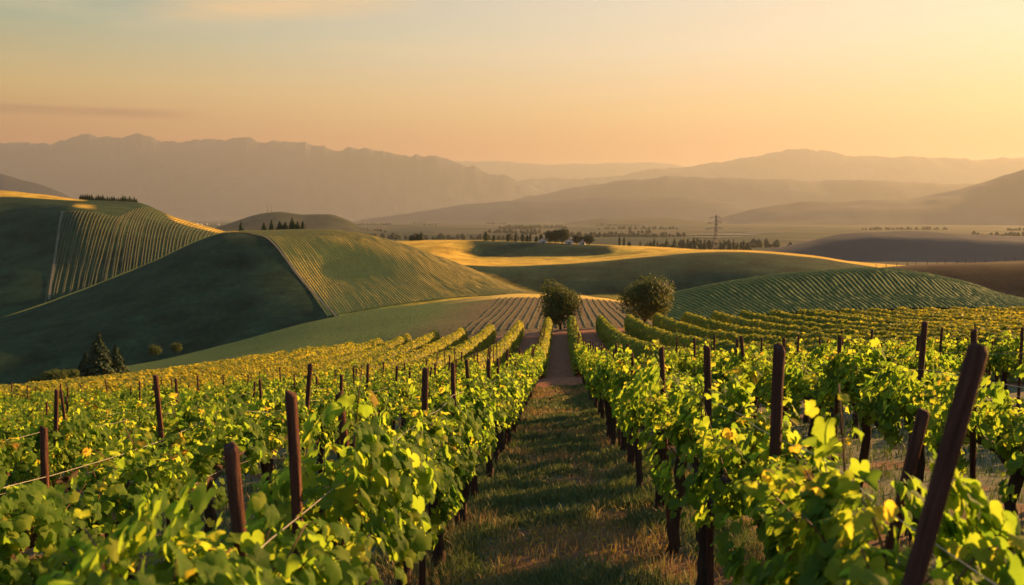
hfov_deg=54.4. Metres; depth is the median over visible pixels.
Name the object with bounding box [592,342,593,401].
trellis post
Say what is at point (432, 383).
grapevine
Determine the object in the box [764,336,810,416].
grapevine
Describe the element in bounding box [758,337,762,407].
trellis post
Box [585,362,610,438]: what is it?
grapevine
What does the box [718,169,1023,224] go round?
mountain
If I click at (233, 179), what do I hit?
mountain
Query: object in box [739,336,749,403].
trellis post
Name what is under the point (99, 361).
conifer tree
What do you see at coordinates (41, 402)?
grapevine
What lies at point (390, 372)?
grapevine
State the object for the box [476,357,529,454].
grapevine
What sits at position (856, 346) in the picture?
grapevine
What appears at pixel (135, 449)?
trellis wire
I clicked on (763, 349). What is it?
grapevine
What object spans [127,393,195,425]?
grapevine
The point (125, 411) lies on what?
grapevine
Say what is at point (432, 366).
grapevine
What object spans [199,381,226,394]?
grapevine
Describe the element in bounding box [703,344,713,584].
trellis post
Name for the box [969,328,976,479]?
trellis post
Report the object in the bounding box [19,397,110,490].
grapevine
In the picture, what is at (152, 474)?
grapevine
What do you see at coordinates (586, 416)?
grass
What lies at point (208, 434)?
grapevine
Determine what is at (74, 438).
grapevine
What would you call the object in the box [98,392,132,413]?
grapevine
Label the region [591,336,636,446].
grapevine
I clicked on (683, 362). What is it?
grapevine
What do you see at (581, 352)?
grapevine
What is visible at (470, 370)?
grapevine
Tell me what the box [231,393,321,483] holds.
grapevine
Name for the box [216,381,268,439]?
grapevine
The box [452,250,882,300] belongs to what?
hill
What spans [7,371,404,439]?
trellis wire
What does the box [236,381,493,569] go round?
trellis wire
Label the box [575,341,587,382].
grapevine
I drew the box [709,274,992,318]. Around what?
hill
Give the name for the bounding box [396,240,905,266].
hill
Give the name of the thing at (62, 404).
trellis post
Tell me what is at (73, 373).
bush
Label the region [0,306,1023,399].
distant grapevines
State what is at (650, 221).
hill
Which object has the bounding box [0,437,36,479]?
grapevine
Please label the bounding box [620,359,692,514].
grapevine
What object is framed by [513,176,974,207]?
mountain
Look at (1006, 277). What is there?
hill
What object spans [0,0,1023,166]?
sky
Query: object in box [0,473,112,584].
grapevine
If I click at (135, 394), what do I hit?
grapevine
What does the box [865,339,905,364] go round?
grapevine
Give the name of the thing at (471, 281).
vineyard rows
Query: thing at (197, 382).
trellis post
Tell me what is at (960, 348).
grapevine
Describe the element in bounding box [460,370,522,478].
grapevine
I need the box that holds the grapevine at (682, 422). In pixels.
[637,358,769,584]
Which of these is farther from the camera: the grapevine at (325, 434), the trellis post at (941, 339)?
the trellis post at (941, 339)
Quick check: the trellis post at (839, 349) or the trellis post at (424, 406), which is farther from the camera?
the trellis post at (839, 349)
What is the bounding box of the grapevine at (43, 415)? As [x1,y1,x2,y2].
[30,411,61,426]
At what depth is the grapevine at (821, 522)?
3.83 m
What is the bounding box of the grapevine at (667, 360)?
[665,350,687,376]
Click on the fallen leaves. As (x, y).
(602, 551)
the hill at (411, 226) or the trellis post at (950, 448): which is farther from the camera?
the hill at (411, 226)
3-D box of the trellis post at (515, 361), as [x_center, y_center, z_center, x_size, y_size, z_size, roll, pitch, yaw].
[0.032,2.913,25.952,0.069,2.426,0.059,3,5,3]
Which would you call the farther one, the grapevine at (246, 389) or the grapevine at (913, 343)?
the grapevine at (913, 343)
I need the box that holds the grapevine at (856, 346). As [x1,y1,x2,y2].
[846,337,869,396]
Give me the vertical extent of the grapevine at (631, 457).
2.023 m
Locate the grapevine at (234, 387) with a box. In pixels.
[226,381,257,393]
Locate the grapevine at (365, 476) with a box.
[206,360,444,584]
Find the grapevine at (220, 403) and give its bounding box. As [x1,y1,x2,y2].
[156,391,235,511]
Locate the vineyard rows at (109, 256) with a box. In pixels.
[45,207,220,302]
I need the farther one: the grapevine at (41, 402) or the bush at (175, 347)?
the bush at (175, 347)
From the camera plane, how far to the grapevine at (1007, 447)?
8.13 m
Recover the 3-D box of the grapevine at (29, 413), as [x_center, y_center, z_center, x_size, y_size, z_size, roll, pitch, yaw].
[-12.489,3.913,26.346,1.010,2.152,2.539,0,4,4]
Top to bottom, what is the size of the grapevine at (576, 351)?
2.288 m
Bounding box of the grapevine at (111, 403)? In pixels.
[68,398,125,433]
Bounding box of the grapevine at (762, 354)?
[753,346,771,358]
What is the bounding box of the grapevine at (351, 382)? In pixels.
[345,376,371,392]
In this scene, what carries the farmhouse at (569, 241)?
on the hill at (490, 251)
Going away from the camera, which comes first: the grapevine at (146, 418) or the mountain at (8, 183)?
the grapevine at (146, 418)
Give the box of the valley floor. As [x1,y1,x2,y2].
[190,220,1023,264]
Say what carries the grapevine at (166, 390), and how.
on the ground at (559, 371)
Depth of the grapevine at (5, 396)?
42.63 m
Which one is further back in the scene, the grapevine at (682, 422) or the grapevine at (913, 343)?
the grapevine at (913, 343)
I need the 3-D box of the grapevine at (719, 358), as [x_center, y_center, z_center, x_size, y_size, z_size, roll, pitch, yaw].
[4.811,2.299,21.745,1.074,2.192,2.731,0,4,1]
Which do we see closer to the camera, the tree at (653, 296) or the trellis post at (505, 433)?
the trellis post at (505, 433)
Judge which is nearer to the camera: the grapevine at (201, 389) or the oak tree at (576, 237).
the grapevine at (201, 389)
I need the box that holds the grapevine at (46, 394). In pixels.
[17,389,53,402]
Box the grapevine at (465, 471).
[387,368,484,572]
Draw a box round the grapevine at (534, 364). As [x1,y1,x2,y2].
[518,356,538,409]
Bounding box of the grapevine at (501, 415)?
[431,372,505,499]
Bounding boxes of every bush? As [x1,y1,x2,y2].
[25,376,46,382]
[40,368,68,379]
[60,369,79,378]
[147,343,162,357]
[169,342,182,351]
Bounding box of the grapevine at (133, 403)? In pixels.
[112,397,152,433]
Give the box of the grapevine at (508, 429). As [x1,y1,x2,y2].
[495,368,532,443]
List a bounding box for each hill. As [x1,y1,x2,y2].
[0,190,224,317]
[0,231,608,384]
[75,294,651,377]
[215,212,380,235]
[355,196,760,222]
[384,225,443,226]
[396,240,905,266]
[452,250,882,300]
[557,218,728,224]
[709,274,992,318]
[760,231,1023,262]
[884,261,1023,296]
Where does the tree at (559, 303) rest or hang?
on the ground at (559, 371)
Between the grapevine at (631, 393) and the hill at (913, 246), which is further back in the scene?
the hill at (913, 246)
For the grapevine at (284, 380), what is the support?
on the ground at (559, 371)
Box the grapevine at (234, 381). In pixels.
[220,376,243,391]
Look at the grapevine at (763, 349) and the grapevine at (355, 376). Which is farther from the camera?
the grapevine at (355, 376)
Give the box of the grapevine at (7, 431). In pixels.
[0,406,39,497]
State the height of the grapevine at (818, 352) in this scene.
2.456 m
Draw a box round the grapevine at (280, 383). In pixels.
[269,377,291,392]
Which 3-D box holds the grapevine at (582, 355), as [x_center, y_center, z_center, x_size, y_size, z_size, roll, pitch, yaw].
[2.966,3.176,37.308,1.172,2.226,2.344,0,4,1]
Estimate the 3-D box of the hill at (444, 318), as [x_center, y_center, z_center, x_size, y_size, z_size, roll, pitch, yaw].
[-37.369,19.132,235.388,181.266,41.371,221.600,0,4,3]
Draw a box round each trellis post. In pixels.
[40,426,49,552]
[45,402,47,415]
[53,389,58,481]
[59,390,65,421]
[65,397,68,411]
[139,381,140,399]
[153,375,170,529]
[174,378,177,392]
[196,375,198,390]
[224,441,246,563]
[253,381,255,396]
[258,379,261,399]
[284,390,305,567]
[301,363,312,456]
[335,390,366,584]
[337,374,342,459]
[353,365,354,393]
[366,364,369,396]
[392,366,398,429]
[419,367,428,584]
[451,362,459,524]
[465,359,475,498]
[486,359,490,473]
[496,358,498,377]
[504,349,508,446]
[511,359,516,433]
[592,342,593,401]
[601,343,603,418]
[615,344,620,451]
[626,344,628,463]
[629,352,643,485]
[659,346,669,527]
[693,338,695,376]
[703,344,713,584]
[713,334,715,354]
[735,338,738,355]
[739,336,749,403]
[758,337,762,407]
[765,343,785,583]
[782,337,787,415]
[793,334,799,417]
[831,336,841,469]
[840,330,843,433]
[884,408,929,565]
[901,342,987,584]
[904,321,927,535]
[908,335,919,444]
[938,327,942,357]
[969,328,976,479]
[986,333,993,400]
[1016,327,1023,416]
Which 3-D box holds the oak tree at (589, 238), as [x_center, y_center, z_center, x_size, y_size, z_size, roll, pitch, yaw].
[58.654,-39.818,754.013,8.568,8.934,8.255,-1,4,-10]
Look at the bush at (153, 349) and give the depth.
243.36 m
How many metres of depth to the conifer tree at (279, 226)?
426.58 m
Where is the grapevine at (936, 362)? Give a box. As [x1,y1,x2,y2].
[899,348,965,456]
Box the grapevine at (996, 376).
[981,338,1011,381]
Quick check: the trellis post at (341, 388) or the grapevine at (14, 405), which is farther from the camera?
the grapevine at (14, 405)
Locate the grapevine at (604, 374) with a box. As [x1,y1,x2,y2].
[600,352,644,450]
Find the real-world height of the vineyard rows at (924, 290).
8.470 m
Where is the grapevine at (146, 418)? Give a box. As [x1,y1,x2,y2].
[88,400,171,520]
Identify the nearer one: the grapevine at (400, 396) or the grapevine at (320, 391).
the grapevine at (400, 396)
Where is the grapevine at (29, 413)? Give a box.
[15,401,61,426]
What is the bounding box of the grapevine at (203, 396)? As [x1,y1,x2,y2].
[186,383,221,411]
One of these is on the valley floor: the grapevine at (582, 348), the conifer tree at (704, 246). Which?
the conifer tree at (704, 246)
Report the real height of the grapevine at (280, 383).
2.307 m
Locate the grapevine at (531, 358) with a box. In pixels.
[513,353,537,405]
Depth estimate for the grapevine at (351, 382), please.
30.68 m
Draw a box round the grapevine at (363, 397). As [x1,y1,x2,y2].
[313,378,373,449]
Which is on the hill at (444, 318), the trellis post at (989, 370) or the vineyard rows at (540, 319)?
the vineyard rows at (540, 319)
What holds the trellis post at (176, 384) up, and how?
on the ground at (559, 371)
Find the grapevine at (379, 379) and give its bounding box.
[351,374,386,393]
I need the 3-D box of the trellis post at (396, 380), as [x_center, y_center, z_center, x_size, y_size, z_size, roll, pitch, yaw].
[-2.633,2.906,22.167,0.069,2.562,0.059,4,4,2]
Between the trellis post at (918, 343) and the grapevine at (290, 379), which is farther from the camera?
the grapevine at (290, 379)
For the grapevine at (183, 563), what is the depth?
3.74 m
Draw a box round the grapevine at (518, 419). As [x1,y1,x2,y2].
[512,361,535,420]
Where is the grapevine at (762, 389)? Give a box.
[745,350,812,427]
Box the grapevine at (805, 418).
[792,352,819,422]
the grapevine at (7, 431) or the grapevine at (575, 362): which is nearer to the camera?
the grapevine at (7, 431)
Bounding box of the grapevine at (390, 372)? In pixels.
[381,367,406,380]
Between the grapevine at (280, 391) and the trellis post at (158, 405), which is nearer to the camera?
the trellis post at (158, 405)
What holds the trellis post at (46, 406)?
on the ground at (559, 371)
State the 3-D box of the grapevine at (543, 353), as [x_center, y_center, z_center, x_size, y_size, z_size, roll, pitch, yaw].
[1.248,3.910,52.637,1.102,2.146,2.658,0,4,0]
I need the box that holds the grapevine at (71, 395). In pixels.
[59,387,90,414]
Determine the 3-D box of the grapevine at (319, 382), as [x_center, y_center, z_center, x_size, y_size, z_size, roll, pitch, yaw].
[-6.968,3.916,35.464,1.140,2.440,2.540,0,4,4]
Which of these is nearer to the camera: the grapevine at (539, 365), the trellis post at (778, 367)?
the trellis post at (778, 367)
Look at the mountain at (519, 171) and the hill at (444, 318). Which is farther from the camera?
the mountain at (519, 171)
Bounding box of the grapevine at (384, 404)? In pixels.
[358,390,394,425]
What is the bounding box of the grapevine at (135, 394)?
[117,385,149,401]
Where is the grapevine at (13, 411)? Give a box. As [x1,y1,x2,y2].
[0,400,27,417]
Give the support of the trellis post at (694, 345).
on the ground at (559, 371)
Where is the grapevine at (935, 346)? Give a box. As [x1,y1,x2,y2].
[925,330,952,358]
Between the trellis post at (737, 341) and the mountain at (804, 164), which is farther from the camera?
the mountain at (804, 164)
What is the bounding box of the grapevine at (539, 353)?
[523,348,542,387]
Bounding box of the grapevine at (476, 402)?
[430,373,500,528]
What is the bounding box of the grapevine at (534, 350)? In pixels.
[525,343,542,385]
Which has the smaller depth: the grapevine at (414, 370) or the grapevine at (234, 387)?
the grapevine at (234, 387)
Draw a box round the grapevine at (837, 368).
[816,332,909,497]
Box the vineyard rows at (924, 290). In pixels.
[638,267,1023,320]
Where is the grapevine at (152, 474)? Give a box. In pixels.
[40,417,201,580]
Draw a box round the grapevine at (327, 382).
[317,371,356,444]
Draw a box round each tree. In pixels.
[74,352,88,377]
[81,331,116,376]
[109,344,129,373]
[269,220,274,229]
[275,221,282,229]
[282,222,287,229]
[288,218,296,228]
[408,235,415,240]
[483,232,488,240]
[536,279,582,329]
[545,230,553,242]
[551,229,559,242]
[556,228,569,243]
[572,234,580,243]
[584,235,594,244]
[615,273,677,322]
[671,238,676,247]
[688,241,693,248]
[692,238,697,248]
[700,239,707,249]
[707,240,713,249]
[720,239,726,249]
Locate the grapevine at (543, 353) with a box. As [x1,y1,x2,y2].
[537,346,545,362]
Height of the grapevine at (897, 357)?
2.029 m
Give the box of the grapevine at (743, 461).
[678,389,881,584]
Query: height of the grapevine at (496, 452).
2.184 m
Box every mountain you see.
[0,133,547,220]
[0,174,72,198]
[454,161,683,180]
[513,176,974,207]
[518,148,1023,192]
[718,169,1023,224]
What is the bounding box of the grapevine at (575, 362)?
[574,346,591,384]
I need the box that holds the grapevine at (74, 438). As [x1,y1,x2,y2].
[0,403,129,565]
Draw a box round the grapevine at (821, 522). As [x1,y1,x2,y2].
[732,371,1023,584]
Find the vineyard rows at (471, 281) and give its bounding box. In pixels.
[240,229,609,315]
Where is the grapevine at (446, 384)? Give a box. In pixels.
[431,369,450,415]
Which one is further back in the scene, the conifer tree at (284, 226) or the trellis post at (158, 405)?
the conifer tree at (284, 226)
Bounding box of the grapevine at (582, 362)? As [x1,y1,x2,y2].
[578,349,597,408]
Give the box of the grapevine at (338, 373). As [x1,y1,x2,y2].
[325,366,351,382]
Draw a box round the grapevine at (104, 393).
[88,385,113,396]
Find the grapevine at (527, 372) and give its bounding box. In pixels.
[494,358,536,434]
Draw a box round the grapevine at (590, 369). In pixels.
[587,354,609,417]
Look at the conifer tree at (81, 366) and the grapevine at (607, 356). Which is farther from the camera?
the conifer tree at (81, 366)
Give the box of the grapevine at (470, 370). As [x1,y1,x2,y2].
[450,360,473,381]
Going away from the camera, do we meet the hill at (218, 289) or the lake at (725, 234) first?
the hill at (218, 289)
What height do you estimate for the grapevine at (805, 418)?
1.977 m
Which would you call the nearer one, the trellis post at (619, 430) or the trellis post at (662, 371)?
the trellis post at (662, 371)
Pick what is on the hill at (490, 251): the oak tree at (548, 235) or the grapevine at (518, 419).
the oak tree at (548, 235)
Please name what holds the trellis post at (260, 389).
on the ground at (559, 371)
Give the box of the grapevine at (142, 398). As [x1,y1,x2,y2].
[129,390,165,402]
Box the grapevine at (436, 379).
[415,363,448,409]
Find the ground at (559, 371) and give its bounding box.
[5,327,1023,584]
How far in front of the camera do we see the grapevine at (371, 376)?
34.77 m
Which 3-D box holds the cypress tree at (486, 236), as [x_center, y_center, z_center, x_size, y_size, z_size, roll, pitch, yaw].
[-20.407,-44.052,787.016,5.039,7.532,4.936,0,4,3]
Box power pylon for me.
[706,215,726,249]
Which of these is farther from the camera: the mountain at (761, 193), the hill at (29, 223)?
the mountain at (761, 193)
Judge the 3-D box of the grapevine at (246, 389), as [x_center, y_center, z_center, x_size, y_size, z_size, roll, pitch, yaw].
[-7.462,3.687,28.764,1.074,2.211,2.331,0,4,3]
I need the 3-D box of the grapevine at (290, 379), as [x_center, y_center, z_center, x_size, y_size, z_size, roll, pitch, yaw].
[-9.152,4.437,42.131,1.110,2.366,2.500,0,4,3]
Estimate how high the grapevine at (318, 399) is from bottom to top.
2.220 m
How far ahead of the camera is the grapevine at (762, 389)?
16.98 m
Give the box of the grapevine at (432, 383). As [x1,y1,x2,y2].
[403,371,438,402]
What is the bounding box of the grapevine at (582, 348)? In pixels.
[576,340,596,362]
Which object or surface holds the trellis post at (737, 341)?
on the ground at (559, 371)
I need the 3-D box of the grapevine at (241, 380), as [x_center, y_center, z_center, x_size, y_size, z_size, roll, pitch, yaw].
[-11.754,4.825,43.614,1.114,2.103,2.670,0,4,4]
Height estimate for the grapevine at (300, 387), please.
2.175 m
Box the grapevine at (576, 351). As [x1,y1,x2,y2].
[574,343,589,384]
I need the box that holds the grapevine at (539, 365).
[523,354,543,401]
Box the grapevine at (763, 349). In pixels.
[734,341,766,396]
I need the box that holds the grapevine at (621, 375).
[604,340,670,488]
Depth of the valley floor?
3680.37 m
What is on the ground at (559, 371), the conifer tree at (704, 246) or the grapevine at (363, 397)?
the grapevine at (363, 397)
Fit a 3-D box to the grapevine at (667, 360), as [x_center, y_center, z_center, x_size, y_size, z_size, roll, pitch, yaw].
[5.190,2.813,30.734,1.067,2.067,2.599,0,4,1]
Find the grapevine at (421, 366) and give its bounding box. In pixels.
[411,363,429,374]
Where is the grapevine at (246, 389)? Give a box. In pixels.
[237,382,273,443]
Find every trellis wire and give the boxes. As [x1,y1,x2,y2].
[3,379,419,487]
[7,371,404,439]
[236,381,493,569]
[667,377,995,584]
[806,363,1023,387]
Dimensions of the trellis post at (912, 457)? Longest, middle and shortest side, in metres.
2.436 x 0.069 x 0.066 m
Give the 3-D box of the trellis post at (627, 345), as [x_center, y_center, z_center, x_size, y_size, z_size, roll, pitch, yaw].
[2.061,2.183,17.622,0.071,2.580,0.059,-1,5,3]
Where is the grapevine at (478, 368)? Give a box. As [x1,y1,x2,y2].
[468,360,479,377]
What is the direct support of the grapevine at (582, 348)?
on the ground at (559, 371)
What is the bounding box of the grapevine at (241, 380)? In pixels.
[237,379,255,384]
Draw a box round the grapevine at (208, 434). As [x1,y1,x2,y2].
[128,391,267,550]
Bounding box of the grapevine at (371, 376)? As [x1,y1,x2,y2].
[369,367,392,388]
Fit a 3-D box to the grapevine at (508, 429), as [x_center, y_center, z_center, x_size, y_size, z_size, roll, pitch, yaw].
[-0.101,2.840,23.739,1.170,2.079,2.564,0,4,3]
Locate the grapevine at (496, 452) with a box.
[476,367,521,462]
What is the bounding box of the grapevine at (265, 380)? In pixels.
[249,368,277,389]
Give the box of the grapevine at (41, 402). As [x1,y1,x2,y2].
[18,393,65,414]
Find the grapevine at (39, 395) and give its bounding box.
[21,385,53,403]
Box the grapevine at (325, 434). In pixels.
[281,387,357,513]
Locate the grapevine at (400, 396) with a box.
[368,374,410,427]
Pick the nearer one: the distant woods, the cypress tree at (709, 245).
the cypress tree at (709, 245)
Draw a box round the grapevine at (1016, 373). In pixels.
[1013,364,1023,407]
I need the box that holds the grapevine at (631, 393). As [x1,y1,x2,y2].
[612,357,725,554]
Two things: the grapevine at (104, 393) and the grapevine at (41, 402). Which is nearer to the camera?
the grapevine at (41, 402)
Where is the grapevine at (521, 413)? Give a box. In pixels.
[509,352,534,417]
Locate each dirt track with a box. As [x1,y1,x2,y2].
[48,211,63,298]
[241,231,337,315]
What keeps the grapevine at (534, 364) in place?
on the ground at (559, 371)
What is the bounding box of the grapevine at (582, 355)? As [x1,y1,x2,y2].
[576,347,598,400]
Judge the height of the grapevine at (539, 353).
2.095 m
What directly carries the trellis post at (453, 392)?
on the ground at (559, 371)
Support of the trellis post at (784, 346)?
on the ground at (559, 371)
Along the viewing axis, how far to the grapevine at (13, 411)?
29.28 m
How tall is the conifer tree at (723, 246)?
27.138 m
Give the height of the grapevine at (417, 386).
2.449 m
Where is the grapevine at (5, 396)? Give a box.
[0,391,17,400]
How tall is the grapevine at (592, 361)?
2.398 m
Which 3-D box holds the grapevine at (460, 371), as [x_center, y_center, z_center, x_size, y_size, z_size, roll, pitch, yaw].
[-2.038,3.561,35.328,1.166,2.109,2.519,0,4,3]
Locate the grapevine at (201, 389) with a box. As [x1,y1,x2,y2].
[188,384,217,395]
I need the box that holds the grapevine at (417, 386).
[378,364,421,428]
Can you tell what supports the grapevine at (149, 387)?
on the ground at (559, 371)
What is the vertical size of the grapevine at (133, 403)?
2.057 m
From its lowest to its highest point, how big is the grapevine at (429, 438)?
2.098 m
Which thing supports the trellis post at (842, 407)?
on the ground at (559, 371)
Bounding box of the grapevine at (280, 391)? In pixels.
[248,385,286,472]
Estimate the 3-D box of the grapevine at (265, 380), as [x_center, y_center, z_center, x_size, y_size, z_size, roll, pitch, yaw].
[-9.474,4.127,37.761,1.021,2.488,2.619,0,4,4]
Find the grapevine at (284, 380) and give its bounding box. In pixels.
[268,376,291,386]
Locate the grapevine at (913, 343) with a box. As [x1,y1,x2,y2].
[891,337,916,352]
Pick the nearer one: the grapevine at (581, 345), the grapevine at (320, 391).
the grapevine at (320, 391)
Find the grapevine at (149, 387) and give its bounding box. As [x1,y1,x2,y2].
[145,383,163,396]
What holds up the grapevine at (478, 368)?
on the ground at (559, 371)
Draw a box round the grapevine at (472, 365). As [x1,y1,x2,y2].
[457,356,477,382]
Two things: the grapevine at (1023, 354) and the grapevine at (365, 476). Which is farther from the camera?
the grapevine at (1023, 354)
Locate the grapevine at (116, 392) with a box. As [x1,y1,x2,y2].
[112,384,135,400]
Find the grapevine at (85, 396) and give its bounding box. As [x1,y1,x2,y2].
[58,388,104,413]
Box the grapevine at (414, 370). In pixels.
[400,360,420,376]
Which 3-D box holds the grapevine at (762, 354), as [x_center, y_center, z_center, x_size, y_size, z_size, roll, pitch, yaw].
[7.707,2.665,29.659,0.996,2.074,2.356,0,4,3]
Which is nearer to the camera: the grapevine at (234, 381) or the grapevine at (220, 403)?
the grapevine at (220, 403)
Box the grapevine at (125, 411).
[104,405,149,488]
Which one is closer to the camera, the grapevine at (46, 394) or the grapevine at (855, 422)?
the grapevine at (855, 422)
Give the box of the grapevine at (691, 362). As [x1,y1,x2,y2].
[684,350,716,384]
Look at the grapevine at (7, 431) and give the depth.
15.66 m
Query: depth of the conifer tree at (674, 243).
1233.38 m
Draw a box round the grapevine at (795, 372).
[783,351,849,455]
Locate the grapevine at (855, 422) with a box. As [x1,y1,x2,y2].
[828,345,868,438]
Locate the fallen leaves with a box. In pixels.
[429,399,695,584]
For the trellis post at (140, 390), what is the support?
on the ground at (559, 371)
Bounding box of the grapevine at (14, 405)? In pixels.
[0,399,22,409]
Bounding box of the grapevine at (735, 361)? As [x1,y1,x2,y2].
[723,337,771,419]
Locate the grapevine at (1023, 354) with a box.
[1017,348,1023,362]
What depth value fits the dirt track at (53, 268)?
458.32 m
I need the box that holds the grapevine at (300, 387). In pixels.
[284,377,314,393]
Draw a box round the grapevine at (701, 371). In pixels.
[695,336,730,386]
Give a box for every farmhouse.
[539,237,545,242]
[565,238,572,243]
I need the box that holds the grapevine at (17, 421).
[0,406,27,433]
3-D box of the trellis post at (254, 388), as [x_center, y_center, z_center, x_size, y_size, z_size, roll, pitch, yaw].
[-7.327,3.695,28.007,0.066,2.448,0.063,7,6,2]
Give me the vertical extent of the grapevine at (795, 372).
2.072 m
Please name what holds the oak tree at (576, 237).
on the hill at (490, 251)
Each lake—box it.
[686,234,763,234]
[745,232,782,232]
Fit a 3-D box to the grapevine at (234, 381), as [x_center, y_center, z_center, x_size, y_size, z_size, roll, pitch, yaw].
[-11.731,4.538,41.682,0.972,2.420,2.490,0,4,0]
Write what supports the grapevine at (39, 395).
on the ground at (559, 371)
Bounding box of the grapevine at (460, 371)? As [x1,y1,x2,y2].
[441,365,470,387]
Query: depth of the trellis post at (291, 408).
4.91 m
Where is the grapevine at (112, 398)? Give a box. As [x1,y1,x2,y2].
[99,393,120,411]
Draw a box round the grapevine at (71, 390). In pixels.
[53,385,75,396]
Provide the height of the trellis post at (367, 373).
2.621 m
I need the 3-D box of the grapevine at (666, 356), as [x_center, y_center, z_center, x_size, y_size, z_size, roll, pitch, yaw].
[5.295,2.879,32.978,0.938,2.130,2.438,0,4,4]
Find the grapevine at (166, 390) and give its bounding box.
[159,382,183,399]
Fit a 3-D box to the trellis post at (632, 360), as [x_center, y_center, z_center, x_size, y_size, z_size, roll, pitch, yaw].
[1.898,2.112,15.081,0.070,2.426,0.060,-4,1,3]
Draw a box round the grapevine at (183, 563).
[35,477,369,584]
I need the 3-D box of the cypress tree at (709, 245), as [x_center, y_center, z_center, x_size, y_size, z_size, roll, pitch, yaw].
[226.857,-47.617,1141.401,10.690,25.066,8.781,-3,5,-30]
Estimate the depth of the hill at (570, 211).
9315.30 m
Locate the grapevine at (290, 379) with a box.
[283,370,304,391]
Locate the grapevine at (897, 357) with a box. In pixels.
[887,342,946,374]
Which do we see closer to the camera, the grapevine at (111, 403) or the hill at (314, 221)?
the grapevine at (111, 403)
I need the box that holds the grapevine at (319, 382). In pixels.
[304,369,325,392]
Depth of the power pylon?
1107.38 m
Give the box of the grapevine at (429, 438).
[326,409,465,584]
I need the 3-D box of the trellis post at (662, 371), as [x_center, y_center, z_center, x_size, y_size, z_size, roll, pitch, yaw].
[1.738,1.823,11.212,0.068,2.450,0.067,-3,4,3]
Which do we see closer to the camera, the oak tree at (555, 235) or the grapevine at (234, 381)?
the grapevine at (234, 381)
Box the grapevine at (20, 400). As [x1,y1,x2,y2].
[2,396,23,405]
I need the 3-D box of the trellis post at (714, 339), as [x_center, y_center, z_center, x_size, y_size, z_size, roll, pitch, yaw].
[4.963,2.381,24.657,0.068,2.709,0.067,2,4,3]
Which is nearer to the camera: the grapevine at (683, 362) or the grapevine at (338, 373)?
the grapevine at (683, 362)
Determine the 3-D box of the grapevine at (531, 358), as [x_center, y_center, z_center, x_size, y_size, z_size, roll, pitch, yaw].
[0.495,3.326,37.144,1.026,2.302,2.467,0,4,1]
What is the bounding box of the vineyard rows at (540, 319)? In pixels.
[466,297,680,334]
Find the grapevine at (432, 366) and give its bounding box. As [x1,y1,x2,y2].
[429,365,450,375]
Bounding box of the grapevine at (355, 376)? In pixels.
[348,371,364,389]
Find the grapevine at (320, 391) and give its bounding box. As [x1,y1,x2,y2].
[304,383,330,404]
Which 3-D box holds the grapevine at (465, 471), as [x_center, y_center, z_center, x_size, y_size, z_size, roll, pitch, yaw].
[-0.828,1.955,10.412,1.041,2.292,2.553,0,4,4]
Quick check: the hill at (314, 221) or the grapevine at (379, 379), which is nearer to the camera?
the grapevine at (379, 379)
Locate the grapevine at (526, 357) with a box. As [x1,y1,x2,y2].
[523,353,543,398]
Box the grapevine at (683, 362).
[668,343,705,383]
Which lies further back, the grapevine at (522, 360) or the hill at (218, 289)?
the hill at (218, 289)
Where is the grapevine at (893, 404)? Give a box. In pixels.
[857,354,981,539]
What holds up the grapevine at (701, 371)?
on the ground at (559, 371)
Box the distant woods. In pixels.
[357,222,1023,246]
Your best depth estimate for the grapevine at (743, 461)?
6.16 m
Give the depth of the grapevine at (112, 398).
36.00 m
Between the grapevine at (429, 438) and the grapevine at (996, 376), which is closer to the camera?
the grapevine at (429, 438)
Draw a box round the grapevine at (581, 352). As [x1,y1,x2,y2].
[578,348,596,391]
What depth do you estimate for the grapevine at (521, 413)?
32.85 m
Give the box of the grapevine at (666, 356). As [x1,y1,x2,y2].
[664,347,680,373]
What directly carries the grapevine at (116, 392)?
on the ground at (559, 371)
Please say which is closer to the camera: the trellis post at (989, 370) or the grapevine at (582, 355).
the trellis post at (989, 370)
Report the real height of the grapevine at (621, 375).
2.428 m
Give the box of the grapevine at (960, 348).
[942,338,998,375]
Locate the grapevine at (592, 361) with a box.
[586,346,619,425]
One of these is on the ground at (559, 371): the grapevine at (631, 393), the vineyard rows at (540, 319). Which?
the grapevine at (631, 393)
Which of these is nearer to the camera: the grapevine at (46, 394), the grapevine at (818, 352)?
the grapevine at (818, 352)
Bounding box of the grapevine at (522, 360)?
[508,346,533,426]
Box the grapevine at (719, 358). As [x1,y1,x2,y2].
[711,348,743,394]
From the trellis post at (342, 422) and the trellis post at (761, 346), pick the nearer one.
the trellis post at (342, 422)
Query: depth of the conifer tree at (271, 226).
426.94 m
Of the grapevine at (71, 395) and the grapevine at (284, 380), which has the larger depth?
the grapevine at (284, 380)
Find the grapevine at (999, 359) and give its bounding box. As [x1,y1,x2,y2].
[983,323,1023,412]
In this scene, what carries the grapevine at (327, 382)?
on the ground at (559, 371)
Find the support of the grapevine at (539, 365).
on the ground at (559, 371)
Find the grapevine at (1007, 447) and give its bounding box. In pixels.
[912,369,1023,584]
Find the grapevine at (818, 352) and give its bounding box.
[802,333,851,374]
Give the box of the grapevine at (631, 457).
[603,360,634,464]
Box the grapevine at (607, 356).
[584,348,613,414]
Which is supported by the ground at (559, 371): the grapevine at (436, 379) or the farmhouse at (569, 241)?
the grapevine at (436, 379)
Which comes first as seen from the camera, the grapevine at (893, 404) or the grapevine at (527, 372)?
the grapevine at (893, 404)
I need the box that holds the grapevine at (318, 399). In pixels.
[292,383,322,449]

